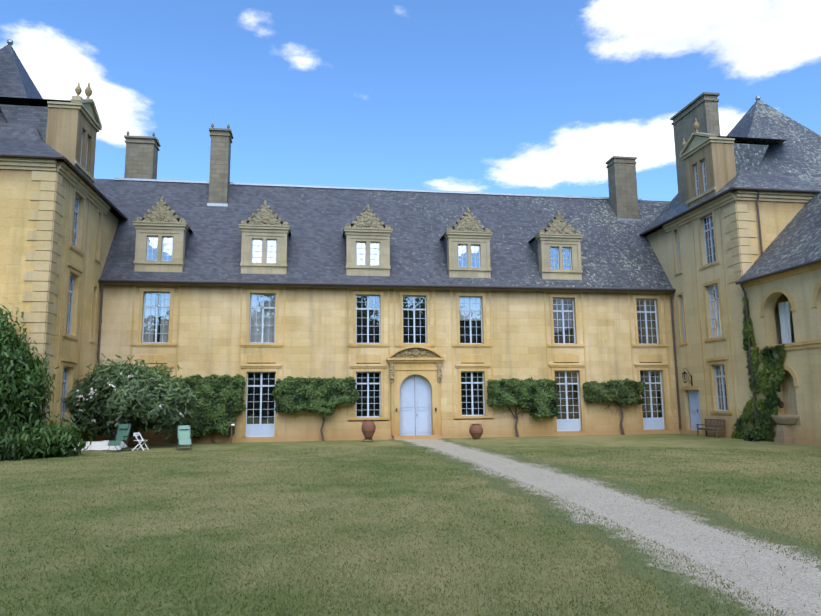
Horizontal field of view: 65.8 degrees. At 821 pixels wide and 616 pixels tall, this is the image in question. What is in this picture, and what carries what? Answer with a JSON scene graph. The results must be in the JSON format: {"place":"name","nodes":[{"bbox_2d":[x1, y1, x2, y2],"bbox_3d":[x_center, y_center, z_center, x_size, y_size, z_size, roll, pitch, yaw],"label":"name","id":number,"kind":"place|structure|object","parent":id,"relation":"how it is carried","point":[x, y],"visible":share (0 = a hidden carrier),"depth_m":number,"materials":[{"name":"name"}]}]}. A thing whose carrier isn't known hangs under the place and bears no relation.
{"place":"outdoors","nodes":[
{"label":"outdoors","id":0,"kind":"place"},
{"bbox_2d":[0,434,820,615],"bbox_3d":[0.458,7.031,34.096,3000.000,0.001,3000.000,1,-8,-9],"label":"lawn","id":1,"kind":"structure","parent":0,"point":[673,441],"depth_m":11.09,"materials":[{"name":"green plant"}]},
{"bbox_2d":[0,297,92,460],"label":"bush","id":2,"kind":"object","parent":1,"relation":"on","point":[25,433],"visible":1,"depth_m":24.27,"materials":[{"name":"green plant"}]},
{"bbox_2d":[74,440,127,449],"bbox_3d":[-14.042,6.183,28.608,2.239,0.413,1.040,-1,-8,-1],"label":"sun lounger with sheet","id":3,"kind":"object","parent":1,"relation":"on","point":[98,445],"visible":0.56,"depth_m":28.33,"materials":[{"name":"white fabric"}]},
{"bbox_2d":[107,424,130,451],"bbox_3d":[-12.581,5.615,27.446,0.644,1.168,0.943,-1,-8,3],"label":"lounge chair","id":4,"kind":"object","parent":1,"relation":"on","point":[123,431],"visible":1,"depth_m":27.67,"materials":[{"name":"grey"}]},
{"bbox_2d":[62,353,202,447],"bbox_3d":[-13.178,4.393,30.093,6.328,4.392,4.623,4,-10,-30],"label":"oleander bush","id":5,"kind":"object","parent":1,"relation":"on","point":[112,396],"visible":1,"depth_m":29.02,"materials":[{"name":"green plant"}]},
{"bbox_2d":[132,432,148,450],"bbox_3d":[-11.884,5.882,27.961,0.571,0.805,0.440,-2,-8,6],"label":"white folding chair","id":6,"kind":"object","parent":1,"relation":"on","point":[136,434],"visible":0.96,"depth_m":27.92,"materials":[{"name":"paint"}]},
{"bbox_2d":[176,425,192,450],"bbox_3d":[-9.999,5.742,28.065,0.644,1.038,1.384,3,-9,-23],"label":"deck chair","id":7,"kind":"object","parent":1,"relation":"on","point":[184,435],"visible":1,"depth_m":28.41,"materials":[{"name":"green fabric"}]},
{"bbox_2d":[174,374,246,442],"bbox_3d":[-10.315,5.109,32.198,3.844,3.516,1.258,1,-8,-9],"label":"espalier shrub","id":8,"kind":"object","parent":1,"relation":"on","point":[221,407],"visible":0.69,"depth_m":32.04,"materials":[{"name":"green plant"}]},
{"bbox_2d":[228,423,234,443],"bbox_3d":[-8.992,6.288,31.867,0.340,1.032,0.152,2,-9,-17],"label":"info plaque","id":9,"kind":"object","parent":1,"relation":"on","point":[232,424],"visible":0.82,"depth_m":31.84,"materials":[{"name":"white paint"}]},
{"bbox_2d":[272,376,358,440],"bbox_3d":[-4.939,5.235,33.067,4.577,3.401,1.108,1,-8,-9],"label":"espalier shrub","id":10,"kind":"object","parent":1,"relation":"on","point":[314,395],"visible":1,"depth_m":32.87,"materials":[{"name":"green plant"}]},
{"bbox_2d":[361,420,375,441],"bbox_3d":[-2.108,6.179,31.883,0.737,1.115,0.737,1,-8,-9],"label":"terracotta jar","id":11,"kind":"object","parent":1,"relation":"on","point":[368,428],"visible":0.98,"depth_m":31.66,"materials":[{"name":"brown ceramic"}]},
{"bbox_2d":[0,83,820,445],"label":"stone trim","id":12,"kind":"structure","parent":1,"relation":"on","point":[696,131],"depth_m":34.22,"materials":[{"name":"beige stone"}]},
{"bbox_2d":[682,370,692,385],"bbox_3d":[15.416,3.849,35.388,0.590,1.010,0.294,1,-8,-9],"label":"wall lantern","id":13,"kind":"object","parent":12,"relation":"attached to","point":[684,375],"depth_m":35.35,"materials":[{"name":"black metal"}]},
{"bbox_2d":[731,297,785,441],"bbox_3d":[16.366,2.851,30.273,0.343,6.967,4.250,1,-8,-9],"label":"ivy","id":14,"kind":"object","parent":12,"relation":"attached to","point":[770,402],"visible":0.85,"depth_m":29.64,"materials":[{"name":"green plant"}]},
{"bbox_2d":[469,424,482,438],"bbox_3d":[3.445,6.473,33.259,0.757,0.800,0.757,1,-8,-9],"label":"terracotta jar","id":15,"kind":"object","parent":1,"relation":"on","point":[475,431],"visible":1,"depth_m":33.02,"materials":[{"name":"brown ceramic"}]},
{"bbox_2d":[486,377,559,436],"bbox_3d":[6.206,5.431,34.766,4.103,3.265,1.146,1,-8,-9],"label":"espalier shrub","id":16,"kind":"object","parent":1,"relation":"on","point":[540,396],"visible":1,"depth_m":34.60,"materials":[{"name":"green plant"}]},
{"bbox_2d":[582,378,645,434],"bbox_3d":[11.471,5.535,35.621,3.638,3.191,0.991,1,-8,-9],"label":"espalier shrub","id":17,"kind":"object","parent":1,"relation":"on","point":[592,392],"visible":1,"depth_m":35.55,"materials":[{"name":"green plant"}]},
{"bbox_2d":[697,419,725,437],"bbox_3d":[15.633,6.248,33.025,0.540,0.920,1.650,1,-8,-9],"label":"garden bench","id":18,"kind":"object","parent":1,"relation":"on","point":[713,425],"visible":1,"depth_m":32.85,"materials":[{"name":"brown wood"}]},
{"bbox_2d":[741,426,761,441],"bbox_3d":[15.912,5.917,29.654,0.964,0.737,1.139,-6,-10,31],"label":"shrub","id":19,"kind":"object","parent":1,"relation":"on","point":[754,436],"visible":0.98,"depth_m":29.51,"materials":[{"name":"green plant"}]},
{"bbox_2d":[771,401,800,443],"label":"fountain wall","id":20,"kind":"structure","parent":1,"relation":"on","point":[785,423],"depth_m":27.98,"materials":[{"name":"stone"}]},
{"bbox_2d":[0,169,820,442],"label":"chateau walls","id":21,"kind":"structure","parent":0,"point":[315,343],"depth_m":33.48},
{"bbox_2d":[0,39,820,439],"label":"chateau roofs","id":22,"kind":"structure","parent":21,"relation":"on","point":[776,151],"depth_m":36.70,"materials":[{"name":"grey tile"}]},
{"bbox_2d":[60,131,791,436],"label":"windows","id":23,"kind":"structure","parent":21,"relation":"in","point":[415,404],"depth_m":34.84,"materials":[{"name":"glass"}]},
{"bbox_2d":[0,0,820,200],"label":"sky","id":24,"kind":"structure","parent":0,"point":[490,96],"materials":[{"name":"blue"}]},
{"bbox_2d":[390,438,820,615],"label":"gravel path","id":25,"kind":"structure","parent":0,"point":[799,590],"depth_m":9.41,"materials":[{"name":"grey gravel"}]}
]}

